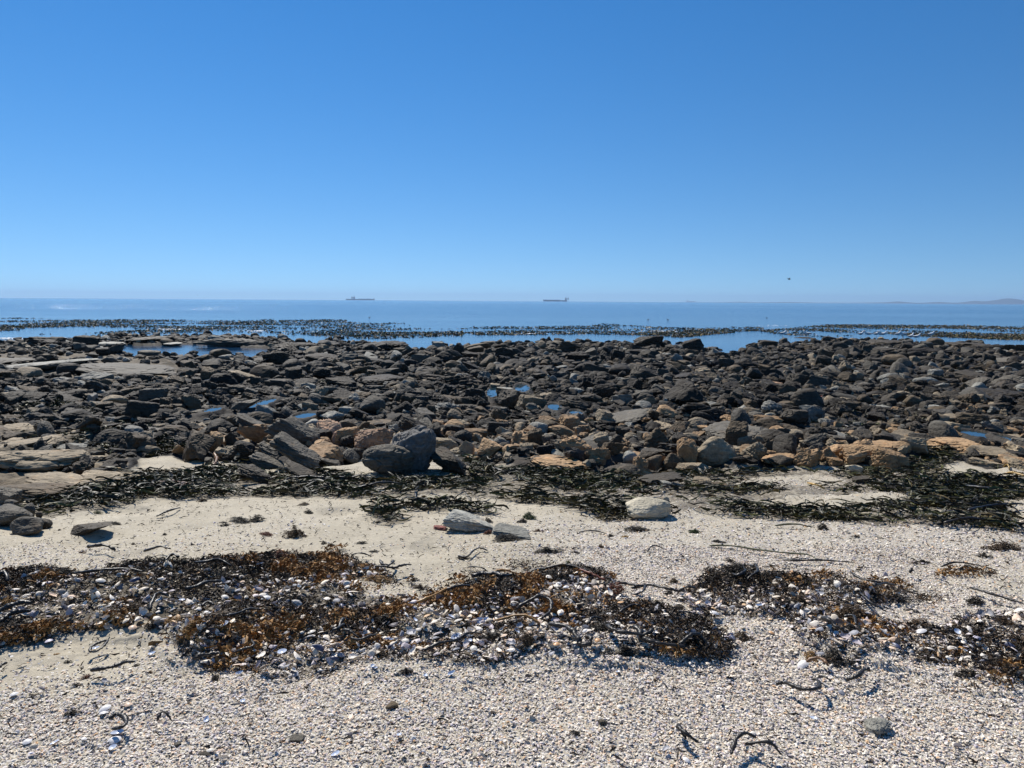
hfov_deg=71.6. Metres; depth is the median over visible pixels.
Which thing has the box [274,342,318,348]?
rock ledge
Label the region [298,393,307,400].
rock
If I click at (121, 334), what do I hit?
rock
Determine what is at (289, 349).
rock
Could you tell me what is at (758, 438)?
boulder
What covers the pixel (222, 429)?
rock
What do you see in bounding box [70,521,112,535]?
boulder
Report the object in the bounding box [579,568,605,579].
kelp stalk
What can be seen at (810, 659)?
kelp stalk
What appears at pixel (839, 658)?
weed clump
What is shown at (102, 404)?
rock
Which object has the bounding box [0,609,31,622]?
kelp stalk
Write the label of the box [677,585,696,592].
kelp stalk
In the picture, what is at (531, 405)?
rock
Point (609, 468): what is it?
boulder
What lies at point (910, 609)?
weed clump
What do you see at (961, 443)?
rock ledge
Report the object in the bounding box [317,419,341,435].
boulder
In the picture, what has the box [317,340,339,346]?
rock ledge
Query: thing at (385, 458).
boulder
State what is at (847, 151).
sky
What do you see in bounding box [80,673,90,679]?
weed clump
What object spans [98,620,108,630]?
weed clump
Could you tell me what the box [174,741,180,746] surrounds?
rock
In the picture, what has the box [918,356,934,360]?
rock
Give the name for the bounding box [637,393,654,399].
rock
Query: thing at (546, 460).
rock ledge
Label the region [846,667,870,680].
kelp stalk
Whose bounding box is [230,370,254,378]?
boulder
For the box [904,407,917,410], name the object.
rock
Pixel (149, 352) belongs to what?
boulder
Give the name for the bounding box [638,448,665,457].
boulder
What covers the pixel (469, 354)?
boulder
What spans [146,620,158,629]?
weed clump
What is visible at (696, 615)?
kelp stalk
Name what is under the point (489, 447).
boulder
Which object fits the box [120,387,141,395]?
boulder
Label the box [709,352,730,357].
boulder
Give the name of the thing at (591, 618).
kelp stalk
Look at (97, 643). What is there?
kelp stalk
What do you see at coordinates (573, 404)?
boulder
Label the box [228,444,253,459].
boulder
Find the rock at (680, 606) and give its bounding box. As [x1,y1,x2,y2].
[675,604,684,609]
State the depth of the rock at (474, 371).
25.14 m
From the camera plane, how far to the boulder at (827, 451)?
9.56 m
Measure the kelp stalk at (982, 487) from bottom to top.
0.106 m
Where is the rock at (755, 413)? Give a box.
[748,411,764,415]
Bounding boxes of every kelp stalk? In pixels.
[0,570,8,580]
[0,599,33,611]
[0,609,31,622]
[73,567,142,573]
[87,543,115,550]
[88,639,108,652]
[90,660,134,671]
[108,712,128,729]
[143,545,170,551]
[148,592,167,610]
[156,507,180,516]
[156,711,171,720]
[165,553,179,559]
[185,579,221,590]
[192,652,218,659]
[194,558,231,565]
[201,600,214,606]
[213,452,218,463]
[226,607,261,616]
[235,638,254,652]
[284,475,343,479]
[330,623,344,633]
[338,617,347,625]
[338,628,358,637]
[350,633,377,640]
[351,552,371,556]
[353,481,398,487]
[375,564,411,568]
[379,559,394,565]
[416,586,450,602]
[423,631,481,650]
[442,584,470,592]
[458,547,486,557]
[471,571,516,577]
[495,569,518,574]
[495,614,539,622]
[514,473,564,487]
[515,594,553,617]
[525,563,590,574]
[548,621,593,646]
[579,530,606,533]
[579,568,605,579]
[587,616,601,623]
[605,624,654,635]
[615,581,646,594]
[619,603,640,612]
[631,584,685,591]
[632,625,685,648]
[675,725,698,742]
[676,723,686,739]
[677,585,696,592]
[677,610,698,618]
[679,632,710,646]
[710,545,816,558]
[730,731,756,754]
[732,567,746,576]
[737,563,758,578]
[745,740,781,754]
[775,523,812,527]
[776,678,821,690]
[782,559,854,562]
[806,656,828,665]
[807,482,824,488]
[818,675,830,681]
[820,616,848,633]
[844,614,856,624]
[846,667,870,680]
[850,571,892,583]
[859,592,886,611]
[872,582,896,586]
[941,561,997,570]
[943,516,993,523]
[967,485,1023,492]
[967,503,1023,510]
[970,587,1023,604]
[1004,471,1023,475]
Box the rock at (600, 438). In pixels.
[593,432,608,447]
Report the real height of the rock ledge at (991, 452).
0.180 m
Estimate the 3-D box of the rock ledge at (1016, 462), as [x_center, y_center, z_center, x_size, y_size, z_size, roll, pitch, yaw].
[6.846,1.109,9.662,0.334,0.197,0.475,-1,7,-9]
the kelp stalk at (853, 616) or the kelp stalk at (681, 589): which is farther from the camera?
the kelp stalk at (681, 589)
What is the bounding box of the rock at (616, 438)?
[610,434,621,442]
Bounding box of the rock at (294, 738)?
[288,734,304,742]
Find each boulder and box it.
[0,371,21,377]
[0,393,6,401]
[0,486,22,504]
[0,504,32,525]
[10,516,43,534]
[21,392,48,402]
[24,336,66,345]
[29,354,58,362]
[33,422,55,431]
[43,381,63,389]
[48,393,84,401]
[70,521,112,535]
[72,335,100,344]
[101,395,128,403]
[103,423,119,428]
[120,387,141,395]
[137,350,160,355]
[137,417,155,423]
[190,409,204,412]
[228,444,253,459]
[229,385,245,393]
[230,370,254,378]
[230,399,258,409]
[236,413,264,426]
[237,464,272,483]
[249,452,284,469]
[258,442,283,459]
[262,352,287,363]
[264,416,320,446]
[269,431,320,467]
[285,460,319,475]
[312,367,330,378]
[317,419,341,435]
[319,456,340,465]
[335,427,359,444]
[345,366,368,375]
[351,391,370,397]
[354,428,393,448]
[361,444,415,475]
[392,425,435,473]
[393,401,413,412]
[398,416,445,436]
[414,387,427,391]
[430,446,465,474]
[436,437,458,449]
[442,375,473,387]
[442,509,493,531]
[462,352,483,357]
[464,343,490,350]
[477,438,502,459]
[492,522,530,539]
[556,341,581,351]
[557,400,588,410]
[566,351,588,360]
[583,435,593,439]
[591,384,617,398]
[600,406,615,411]
[601,442,625,455]
[601,463,624,471]
[619,464,637,474]
[623,451,638,463]
[625,497,670,518]
[633,336,663,346]
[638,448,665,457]
[639,472,682,483]
[643,428,669,448]
[646,455,661,470]
[661,453,684,472]
[676,437,697,462]
[676,463,701,469]
[679,402,727,421]
[682,338,705,351]
[692,476,712,486]
[696,436,737,466]
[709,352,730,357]
[712,482,730,485]
[716,393,743,406]
[725,420,748,445]
[753,415,783,422]
[753,435,763,443]
[757,340,777,346]
[777,403,799,411]
[777,428,788,432]
[779,409,808,423]
[789,409,808,424]
[793,447,823,466]
[794,430,802,438]
[802,433,828,445]
[820,446,843,464]
[827,434,857,440]
[843,445,882,464]
[869,447,908,471]
[943,413,955,420]
[965,377,989,386]
[986,374,1023,384]
[1001,344,1023,350]
[1003,362,1023,369]
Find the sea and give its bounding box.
[0,298,1023,356]
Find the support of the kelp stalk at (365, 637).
on the wrack weed
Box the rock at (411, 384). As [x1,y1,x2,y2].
[407,381,414,388]
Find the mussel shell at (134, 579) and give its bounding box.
[129,577,139,581]
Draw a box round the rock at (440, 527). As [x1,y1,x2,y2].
[433,525,445,530]
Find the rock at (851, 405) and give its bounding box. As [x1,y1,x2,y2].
[841,401,856,411]
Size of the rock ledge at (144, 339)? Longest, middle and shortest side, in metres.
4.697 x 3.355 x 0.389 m
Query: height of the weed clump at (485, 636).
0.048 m
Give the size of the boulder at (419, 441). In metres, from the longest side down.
0.690 x 0.575 x 0.523 m
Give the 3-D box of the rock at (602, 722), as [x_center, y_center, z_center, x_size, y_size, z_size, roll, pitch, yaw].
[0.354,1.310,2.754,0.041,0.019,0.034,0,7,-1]
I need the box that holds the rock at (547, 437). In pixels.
[542,434,552,442]
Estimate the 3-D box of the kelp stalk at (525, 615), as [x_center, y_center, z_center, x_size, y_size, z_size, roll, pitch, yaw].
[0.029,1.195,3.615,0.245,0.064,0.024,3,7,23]
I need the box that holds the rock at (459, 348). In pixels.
[452,344,463,357]
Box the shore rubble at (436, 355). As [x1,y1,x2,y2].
[0,330,1023,383]
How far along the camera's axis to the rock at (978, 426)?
13.28 m
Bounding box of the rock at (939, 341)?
[926,337,944,344]
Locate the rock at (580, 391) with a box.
[569,387,583,394]
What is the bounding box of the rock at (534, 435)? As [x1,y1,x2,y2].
[527,428,543,445]
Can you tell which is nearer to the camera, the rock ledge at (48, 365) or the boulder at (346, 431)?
the boulder at (346, 431)
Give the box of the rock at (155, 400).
[147,398,159,402]
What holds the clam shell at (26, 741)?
on the shell fragments
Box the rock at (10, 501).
[4,499,23,506]
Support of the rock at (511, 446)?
on the beach ground
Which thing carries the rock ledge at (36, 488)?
on the beach ground
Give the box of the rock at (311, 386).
[300,383,315,388]
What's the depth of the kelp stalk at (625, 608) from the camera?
3.71 m
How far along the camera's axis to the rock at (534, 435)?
10.77 m
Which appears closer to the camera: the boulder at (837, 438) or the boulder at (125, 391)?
the boulder at (837, 438)
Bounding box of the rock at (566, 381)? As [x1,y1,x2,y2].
[560,379,571,383]
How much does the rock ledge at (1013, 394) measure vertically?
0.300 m
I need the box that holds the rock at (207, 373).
[200,366,215,379]
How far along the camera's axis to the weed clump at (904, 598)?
4.08 m
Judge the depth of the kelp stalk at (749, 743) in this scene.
2.52 m
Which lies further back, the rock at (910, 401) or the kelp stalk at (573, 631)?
the rock at (910, 401)
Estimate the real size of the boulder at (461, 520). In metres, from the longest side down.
0.461 x 0.373 x 0.120 m
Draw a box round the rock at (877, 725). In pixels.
[863,717,890,734]
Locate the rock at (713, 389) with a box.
[709,386,721,392]
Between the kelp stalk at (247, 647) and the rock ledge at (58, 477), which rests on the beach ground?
the rock ledge at (58, 477)
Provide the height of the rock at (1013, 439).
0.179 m
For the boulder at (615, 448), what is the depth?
9.73 m
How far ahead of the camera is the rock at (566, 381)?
20.86 m
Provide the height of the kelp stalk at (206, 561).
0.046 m
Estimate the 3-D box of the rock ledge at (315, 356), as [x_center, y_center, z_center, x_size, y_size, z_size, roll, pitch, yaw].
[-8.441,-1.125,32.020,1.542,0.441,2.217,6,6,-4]
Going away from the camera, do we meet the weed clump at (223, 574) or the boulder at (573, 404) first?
the weed clump at (223, 574)
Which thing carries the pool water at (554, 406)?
on the beach ground
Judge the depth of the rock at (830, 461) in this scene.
9.43 m
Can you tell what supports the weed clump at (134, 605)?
on the beach ground
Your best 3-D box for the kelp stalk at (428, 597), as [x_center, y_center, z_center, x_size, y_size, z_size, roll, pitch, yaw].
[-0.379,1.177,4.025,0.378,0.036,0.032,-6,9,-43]
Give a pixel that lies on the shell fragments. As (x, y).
(816, 624)
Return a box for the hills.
[739,298,1023,303]
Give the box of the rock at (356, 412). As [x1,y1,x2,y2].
[349,408,368,418]
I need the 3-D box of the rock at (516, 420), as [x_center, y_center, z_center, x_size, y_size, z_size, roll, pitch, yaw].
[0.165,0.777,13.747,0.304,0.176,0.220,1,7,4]
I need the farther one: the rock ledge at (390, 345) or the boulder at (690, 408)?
the rock ledge at (390, 345)
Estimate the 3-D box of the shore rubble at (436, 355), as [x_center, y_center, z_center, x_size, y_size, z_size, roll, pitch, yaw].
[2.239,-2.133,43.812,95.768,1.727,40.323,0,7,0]
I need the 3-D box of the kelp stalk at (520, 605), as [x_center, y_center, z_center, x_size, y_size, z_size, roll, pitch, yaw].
[0.146,1.192,3.821,0.163,0.064,0.211,-6,9,-44]
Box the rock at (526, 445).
[519,442,532,450]
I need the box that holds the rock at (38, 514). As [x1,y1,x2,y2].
[35,511,42,517]
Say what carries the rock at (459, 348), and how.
on the beach ground
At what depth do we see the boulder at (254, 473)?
8.06 m
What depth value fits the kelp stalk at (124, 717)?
2.66 m
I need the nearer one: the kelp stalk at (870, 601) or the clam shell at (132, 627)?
the clam shell at (132, 627)
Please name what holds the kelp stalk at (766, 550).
on the beach ground
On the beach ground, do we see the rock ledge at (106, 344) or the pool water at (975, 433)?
the pool water at (975, 433)
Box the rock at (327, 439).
[320,437,330,441]
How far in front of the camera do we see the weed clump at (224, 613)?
3.61 m
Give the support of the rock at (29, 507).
on the beach ground
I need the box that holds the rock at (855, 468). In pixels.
[845,465,862,472]
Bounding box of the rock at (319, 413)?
[316,410,327,419]
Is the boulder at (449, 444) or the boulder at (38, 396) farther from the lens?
the boulder at (38, 396)
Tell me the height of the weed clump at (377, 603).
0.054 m
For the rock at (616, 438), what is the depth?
10.83 m
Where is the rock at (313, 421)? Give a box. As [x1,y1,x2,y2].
[305,419,317,426]
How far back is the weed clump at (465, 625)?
3.62 m
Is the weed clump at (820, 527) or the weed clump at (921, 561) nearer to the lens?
the weed clump at (921, 561)
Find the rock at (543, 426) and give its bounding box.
[529,422,547,434]
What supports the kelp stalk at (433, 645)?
on the wrack weed
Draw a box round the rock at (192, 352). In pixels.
[187,350,198,354]
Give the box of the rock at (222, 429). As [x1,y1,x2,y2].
[218,427,227,432]
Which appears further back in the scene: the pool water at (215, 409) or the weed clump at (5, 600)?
the pool water at (215, 409)
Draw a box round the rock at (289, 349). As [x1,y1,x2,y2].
[284,347,298,353]
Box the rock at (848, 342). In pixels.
[843,340,853,345]
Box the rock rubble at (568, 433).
[0,364,1023,476]
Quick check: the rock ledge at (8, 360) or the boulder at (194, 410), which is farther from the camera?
the rock ledge at (8, 360)
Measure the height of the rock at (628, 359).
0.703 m
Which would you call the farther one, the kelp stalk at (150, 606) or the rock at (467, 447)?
the rock at (467, 447)
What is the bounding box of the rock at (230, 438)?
[224,432,235,445]
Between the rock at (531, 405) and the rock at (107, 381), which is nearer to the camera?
the rock at (531, 405)
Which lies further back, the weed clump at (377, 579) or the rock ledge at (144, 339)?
the rock ledge at (144, 339)
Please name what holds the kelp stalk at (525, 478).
on the beached kelp at (951, 490)
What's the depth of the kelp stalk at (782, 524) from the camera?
5.98 m
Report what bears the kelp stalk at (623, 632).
on the wrack weed
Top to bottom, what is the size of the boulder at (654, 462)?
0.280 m
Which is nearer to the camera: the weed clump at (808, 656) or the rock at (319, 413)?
the weed clump at (808, 656)
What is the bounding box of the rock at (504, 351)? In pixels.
[494,347,513,358]
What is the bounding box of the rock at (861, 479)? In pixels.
[852,475,869,482]
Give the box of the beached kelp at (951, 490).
[12,397,1023,531]
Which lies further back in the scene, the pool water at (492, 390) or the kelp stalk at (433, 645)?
the pool water at (492, 390)
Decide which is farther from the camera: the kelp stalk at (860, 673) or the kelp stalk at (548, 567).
the kelp stalk at (548, 567)
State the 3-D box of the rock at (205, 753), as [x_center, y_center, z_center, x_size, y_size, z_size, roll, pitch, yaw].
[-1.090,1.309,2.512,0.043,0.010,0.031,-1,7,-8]
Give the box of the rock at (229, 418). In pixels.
[226,415,236,426]
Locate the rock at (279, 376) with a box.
[272,375,286,378]
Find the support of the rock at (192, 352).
on the beach ground
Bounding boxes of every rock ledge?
[0,357,34,363]
[0,436,51,447]
[0,449,89,471]
[0,483,88,499]
[2,437,22,441]
[4,423,33,429]
[7,358,102,369]
[24,472,110,489]
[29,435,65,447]
[55,443,87,449]
[76,362,175,375]
[81,470,139,483]
[98,342,125,346]
[124,336,175,341]
[164,342,181,345]
[192,338,264,346]
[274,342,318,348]
[304,353,340,362]
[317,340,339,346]
[357,374,403,384]
[363,341,408,349]
[367,419,391,428]
[530,454,588,468]
[612,408,648,422]
[653,421,670,431]
[702,421,766,440]
[759,453,794,463]
[867,339,916,344]
[872,440,896,448]
[874,347,897,352]
[905,348,952,353]
[927,437,981,452]
[943,342,989,347]
[973,445,1017,458]
[979,388,1023,399]
[996,357,1009,362]
[1003,456,1023,470]
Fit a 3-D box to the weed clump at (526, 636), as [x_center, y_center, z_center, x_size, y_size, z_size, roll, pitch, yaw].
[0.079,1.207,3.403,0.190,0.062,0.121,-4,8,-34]
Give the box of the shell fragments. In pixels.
[0,468,1023,767]
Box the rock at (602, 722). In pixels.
[598,719,607,724]
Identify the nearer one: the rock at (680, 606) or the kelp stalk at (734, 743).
the kelp stalk at (734, 743)
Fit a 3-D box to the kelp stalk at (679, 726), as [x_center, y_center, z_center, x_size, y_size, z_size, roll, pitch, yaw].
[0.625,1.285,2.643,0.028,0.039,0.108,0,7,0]
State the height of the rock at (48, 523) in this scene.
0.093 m
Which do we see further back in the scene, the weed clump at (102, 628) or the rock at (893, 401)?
the rock at (893, 401)
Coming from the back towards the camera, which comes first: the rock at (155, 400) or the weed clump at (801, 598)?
the rock at (155, 400)
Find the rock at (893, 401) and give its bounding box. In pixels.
[883,398,896,405]
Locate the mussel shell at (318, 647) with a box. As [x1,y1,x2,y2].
[312,644,323,651]
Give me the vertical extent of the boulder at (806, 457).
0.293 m
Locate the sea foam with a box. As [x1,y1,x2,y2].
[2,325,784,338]
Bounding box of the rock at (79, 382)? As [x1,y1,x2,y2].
[77,380,84,384]
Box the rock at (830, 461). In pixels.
[827,457,843,466]
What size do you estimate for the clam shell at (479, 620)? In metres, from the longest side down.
0.049 x 0.041 x 0.010 m
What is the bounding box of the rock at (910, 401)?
[905,396,922,406]
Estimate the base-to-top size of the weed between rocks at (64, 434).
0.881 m
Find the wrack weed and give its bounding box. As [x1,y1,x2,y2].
[0,543,1023,692]
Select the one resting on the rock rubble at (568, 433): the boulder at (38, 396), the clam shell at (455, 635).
the boulder at (38, 396)
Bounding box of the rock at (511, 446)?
[507,444,518,448]
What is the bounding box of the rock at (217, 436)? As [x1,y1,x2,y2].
[210,431,223,451]
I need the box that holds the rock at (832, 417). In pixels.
[825,413,838,419]
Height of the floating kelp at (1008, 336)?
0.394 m
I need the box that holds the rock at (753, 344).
[745,342,759,349]
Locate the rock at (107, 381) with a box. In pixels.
[99,379,116,384]
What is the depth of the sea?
137.42 m
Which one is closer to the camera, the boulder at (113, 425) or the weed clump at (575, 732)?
the weed clump at (575, 732)
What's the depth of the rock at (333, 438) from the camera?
10.74 m
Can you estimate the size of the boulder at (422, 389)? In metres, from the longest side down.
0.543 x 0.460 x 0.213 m
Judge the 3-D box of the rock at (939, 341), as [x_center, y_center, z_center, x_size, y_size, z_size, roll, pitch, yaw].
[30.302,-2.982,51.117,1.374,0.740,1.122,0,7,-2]
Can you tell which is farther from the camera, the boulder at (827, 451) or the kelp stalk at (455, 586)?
the boulder at (827, 451)
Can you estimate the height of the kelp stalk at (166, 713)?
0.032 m
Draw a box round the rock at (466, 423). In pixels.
[456,419,468,427]
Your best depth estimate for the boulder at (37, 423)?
12.45 m
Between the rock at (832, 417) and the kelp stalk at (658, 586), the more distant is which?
the rock at (832, 417)
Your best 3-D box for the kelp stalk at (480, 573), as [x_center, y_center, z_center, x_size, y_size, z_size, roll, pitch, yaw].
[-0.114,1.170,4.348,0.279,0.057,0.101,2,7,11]
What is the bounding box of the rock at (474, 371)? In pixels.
[470,369,480,374]
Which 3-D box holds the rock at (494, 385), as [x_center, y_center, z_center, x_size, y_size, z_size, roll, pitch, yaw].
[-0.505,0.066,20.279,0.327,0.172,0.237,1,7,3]
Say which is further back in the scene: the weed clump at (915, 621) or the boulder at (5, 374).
the boulder at (5, 374)
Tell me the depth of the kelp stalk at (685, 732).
2.58 m
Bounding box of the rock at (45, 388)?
[35,385,52,392]
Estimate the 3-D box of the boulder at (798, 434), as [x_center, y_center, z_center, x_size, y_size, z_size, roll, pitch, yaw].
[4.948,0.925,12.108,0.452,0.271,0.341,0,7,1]
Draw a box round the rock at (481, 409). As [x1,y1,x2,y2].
[476,406,489,413]
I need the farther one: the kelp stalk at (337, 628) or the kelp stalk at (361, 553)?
the kelp stalk at (361, 553)
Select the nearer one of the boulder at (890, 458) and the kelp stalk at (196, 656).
the kelp stalk at (196, 656)
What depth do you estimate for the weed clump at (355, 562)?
4.65 m
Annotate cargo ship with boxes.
[346,297,374,299]
[543,298,568,301]
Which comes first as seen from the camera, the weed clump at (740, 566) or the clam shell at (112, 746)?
the clam shell at (112, 746)
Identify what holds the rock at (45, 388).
on the beach ground
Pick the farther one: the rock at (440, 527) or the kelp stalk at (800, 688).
the rock at (440, 527)
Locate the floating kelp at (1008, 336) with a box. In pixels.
[0,317,1023,339]
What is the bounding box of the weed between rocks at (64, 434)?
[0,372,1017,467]
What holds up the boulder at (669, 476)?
on the beach ground
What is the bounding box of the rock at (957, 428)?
[954,426,961,431]
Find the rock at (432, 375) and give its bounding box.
[425,374,441,378]
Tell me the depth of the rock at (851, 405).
15.72 m
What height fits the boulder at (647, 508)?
0.184 m
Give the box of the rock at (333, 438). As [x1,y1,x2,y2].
[332,431,341,445]
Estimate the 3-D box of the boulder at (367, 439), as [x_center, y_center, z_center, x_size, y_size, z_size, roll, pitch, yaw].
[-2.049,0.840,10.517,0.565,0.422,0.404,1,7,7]
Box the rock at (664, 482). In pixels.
[660,480,671,486]
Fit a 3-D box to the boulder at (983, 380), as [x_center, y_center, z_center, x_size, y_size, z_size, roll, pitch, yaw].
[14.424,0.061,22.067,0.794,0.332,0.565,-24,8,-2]
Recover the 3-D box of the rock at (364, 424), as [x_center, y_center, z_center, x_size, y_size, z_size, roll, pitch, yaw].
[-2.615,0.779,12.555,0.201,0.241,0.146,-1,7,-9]
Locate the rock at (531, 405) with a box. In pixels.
[526,403,536,408]
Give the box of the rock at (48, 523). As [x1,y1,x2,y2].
[42,518,52,528]
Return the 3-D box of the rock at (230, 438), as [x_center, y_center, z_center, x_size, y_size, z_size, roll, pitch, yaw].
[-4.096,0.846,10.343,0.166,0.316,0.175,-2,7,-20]
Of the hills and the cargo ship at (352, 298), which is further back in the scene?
the hills
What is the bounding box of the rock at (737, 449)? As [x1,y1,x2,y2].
[733,446,739,453]
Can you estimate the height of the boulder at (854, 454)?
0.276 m
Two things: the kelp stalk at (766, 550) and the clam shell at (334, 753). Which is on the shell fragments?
the clam shell at (334, 753)
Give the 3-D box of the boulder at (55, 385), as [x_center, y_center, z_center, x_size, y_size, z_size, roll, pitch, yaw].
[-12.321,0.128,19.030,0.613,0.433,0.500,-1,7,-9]
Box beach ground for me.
[0,337,1023,767]
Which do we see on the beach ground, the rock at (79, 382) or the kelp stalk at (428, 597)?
the rock at (79, 382)
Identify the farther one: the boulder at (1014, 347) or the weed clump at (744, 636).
the boulder at (1014, 347)
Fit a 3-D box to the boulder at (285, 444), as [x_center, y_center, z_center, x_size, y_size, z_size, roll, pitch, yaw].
[-2.796,0.896,9.176,0.729,0.255,0.444,30,4,-6]
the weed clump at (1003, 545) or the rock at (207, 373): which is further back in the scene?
the rock at (207, 373)
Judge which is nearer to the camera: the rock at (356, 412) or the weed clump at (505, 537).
the weed clump at (505, 537)
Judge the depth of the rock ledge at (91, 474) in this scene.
7.93 m
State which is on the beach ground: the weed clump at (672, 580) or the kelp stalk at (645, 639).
the weed clump at (672, 580)
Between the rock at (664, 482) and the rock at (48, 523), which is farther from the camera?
the rock at (664, 482)
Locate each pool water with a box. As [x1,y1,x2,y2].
[203,407,221,411]
[249,398,275,407]
[293,412,315,417]
[487,387,496,396]
[515,384,529,391]
[548,404,562,409]
[962,430,987,437]
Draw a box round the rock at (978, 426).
[973,424,984,428]
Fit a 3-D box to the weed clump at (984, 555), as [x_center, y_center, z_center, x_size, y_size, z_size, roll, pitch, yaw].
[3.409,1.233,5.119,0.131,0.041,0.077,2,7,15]
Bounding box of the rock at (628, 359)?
[622,354,632,363]
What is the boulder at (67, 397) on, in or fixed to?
on the beach ground
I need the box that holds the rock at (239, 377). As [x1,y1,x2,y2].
[229,372,246,383]
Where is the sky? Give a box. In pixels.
[0,0,1023,302]
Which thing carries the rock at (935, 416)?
on the beach ground
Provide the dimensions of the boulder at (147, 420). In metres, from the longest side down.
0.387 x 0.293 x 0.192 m
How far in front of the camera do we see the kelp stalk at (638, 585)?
4.22 m
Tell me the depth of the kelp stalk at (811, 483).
7.93 m
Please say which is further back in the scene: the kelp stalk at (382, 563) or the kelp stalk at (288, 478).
the kelp stalk at (288, 478)
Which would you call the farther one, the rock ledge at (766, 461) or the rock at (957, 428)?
the rock at (957, 428)
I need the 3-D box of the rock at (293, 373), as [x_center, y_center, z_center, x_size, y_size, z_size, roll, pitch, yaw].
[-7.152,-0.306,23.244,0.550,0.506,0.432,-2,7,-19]
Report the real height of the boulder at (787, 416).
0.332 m
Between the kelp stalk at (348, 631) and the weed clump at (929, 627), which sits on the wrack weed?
the kelp stalk at (348, 631)
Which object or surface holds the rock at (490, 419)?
on the beach ground
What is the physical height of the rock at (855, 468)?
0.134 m
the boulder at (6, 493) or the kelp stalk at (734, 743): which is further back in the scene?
the boulder at (6, 493)
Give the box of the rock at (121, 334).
[110,332,128,337]
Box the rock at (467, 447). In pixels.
[459,441,474,456]
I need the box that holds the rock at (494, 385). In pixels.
[490,383,499,386]
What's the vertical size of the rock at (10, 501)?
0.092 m
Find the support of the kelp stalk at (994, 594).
on the beach ground
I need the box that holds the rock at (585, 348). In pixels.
[581,344,596,351]
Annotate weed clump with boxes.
[0,595,17,603]
[54,566,77,578]
[62,707,82,717]
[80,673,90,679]
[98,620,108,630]
[121,601,142,612]
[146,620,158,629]
[159,615,184,624]
[181,619,199,633]
[196,497,206,501]
[197,609,241,620]
[211,675,220,681]
[214,572,235,580]
[227,606,245,618]
[229,516,250,523]
[249,514,266,522]
[259,531,273,536]
[267,549,292,563]
[274,641,294,652]
[282,524,307,537]
[296,502,308,505]
[338,560,365,570]
[364,575,392,581]
[368,613,395,631]
[371,601,382,612]
[375,649,389,659]
[399,668,414,674]
[410,583,427,588]
[456,555,470,559]
[461,620,473,627]
[481,630,508,643]
[493,533,522,541]
[515,628,544,647]
[516,518,526,522]
[522,511,536,519]
[533,546,562,553]
[536,569,563,580]
[571,730,580,736]
[583,619,619,632]
[597,643,650,657]
[607,582,626,594]
[623,525,649,531]
[670,577,678,583]
[676,635,710,649]
[711,539,726,542]
[725,562,750,584]
[734,631,755,642]
[766,583,780,591]
[775,598,800,608]
[791,594,815,605]
[802,650,817,661]
[817,522,829,530]
[820,649,856,668]
[832,623,869,633]
[835,604,867,620]
[855,582,881,592]
[886,592,914,603]
[903,608,918,613]
[908,618,931,626]
[911,559,929,564]
[914,648,957,664]
[916,624,945,635]
[952,666,980,680]
[959,564,974,571]
[966,595,983,605]
[974,552,992,558]
[980,540,1023,551]
[992,616,1015,626]
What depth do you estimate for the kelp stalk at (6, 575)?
4.03 m
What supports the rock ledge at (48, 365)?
on the beach ground
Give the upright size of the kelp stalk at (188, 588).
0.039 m
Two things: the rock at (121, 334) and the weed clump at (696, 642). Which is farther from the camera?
the rock at (121, 334)
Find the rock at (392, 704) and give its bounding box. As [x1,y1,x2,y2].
[385,701,398,708]
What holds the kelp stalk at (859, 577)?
on the beach ground
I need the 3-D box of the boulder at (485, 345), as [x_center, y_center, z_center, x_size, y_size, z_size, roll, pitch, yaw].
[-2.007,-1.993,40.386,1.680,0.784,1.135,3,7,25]
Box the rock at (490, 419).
[485,417,496,421]
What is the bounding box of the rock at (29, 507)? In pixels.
[22,503,35,516]
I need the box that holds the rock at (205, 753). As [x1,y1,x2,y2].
[198,750,209,755]
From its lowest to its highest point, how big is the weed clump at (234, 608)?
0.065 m
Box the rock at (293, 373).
[285,366,301,379]
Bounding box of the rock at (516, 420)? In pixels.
[513,419,527,424]
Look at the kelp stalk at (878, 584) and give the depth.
4.27 m
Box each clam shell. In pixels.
[22,739,31,744]
[98,704,110,712]
[107,736,121,743]
[108,744,116,749]
[110,729,123,734]
[128,625,136,629]
[277,648,286,653]
[331,750,339,755]
[451,633,460,638]
[475,617,483,623]
[683,757,690,762]
[797,660,808,667]
[915,629,926,632]
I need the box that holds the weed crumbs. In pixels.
[0,468,1023,767]
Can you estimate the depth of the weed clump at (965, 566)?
4.74 m
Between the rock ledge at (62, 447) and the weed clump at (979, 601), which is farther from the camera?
the rock ledge at (62, 447)
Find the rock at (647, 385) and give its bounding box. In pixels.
[641,382,652,389]
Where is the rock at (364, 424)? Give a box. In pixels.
[359,421,369,429]
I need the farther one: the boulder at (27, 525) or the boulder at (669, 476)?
the boulder at (669, 476)
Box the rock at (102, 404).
[95,401,113,409]
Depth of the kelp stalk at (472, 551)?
5.05 m
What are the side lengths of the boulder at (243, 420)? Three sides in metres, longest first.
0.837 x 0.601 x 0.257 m
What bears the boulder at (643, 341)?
on the beach ground
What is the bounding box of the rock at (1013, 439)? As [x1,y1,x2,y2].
[1011,437,1023,441]
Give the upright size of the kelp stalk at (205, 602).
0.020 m
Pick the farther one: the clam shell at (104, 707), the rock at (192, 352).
the rock at (192, 352)
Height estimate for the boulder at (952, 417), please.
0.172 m
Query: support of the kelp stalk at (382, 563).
on the beach ground
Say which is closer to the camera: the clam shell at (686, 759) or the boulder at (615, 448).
the clam shell at (686, 759)
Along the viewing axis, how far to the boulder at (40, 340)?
44.63 m
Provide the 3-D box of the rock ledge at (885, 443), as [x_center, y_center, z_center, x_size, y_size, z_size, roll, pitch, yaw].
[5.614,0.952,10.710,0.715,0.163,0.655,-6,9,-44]
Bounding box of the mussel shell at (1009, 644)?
[1002,642,1015,646]
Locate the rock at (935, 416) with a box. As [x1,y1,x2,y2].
[926,412,939,425]

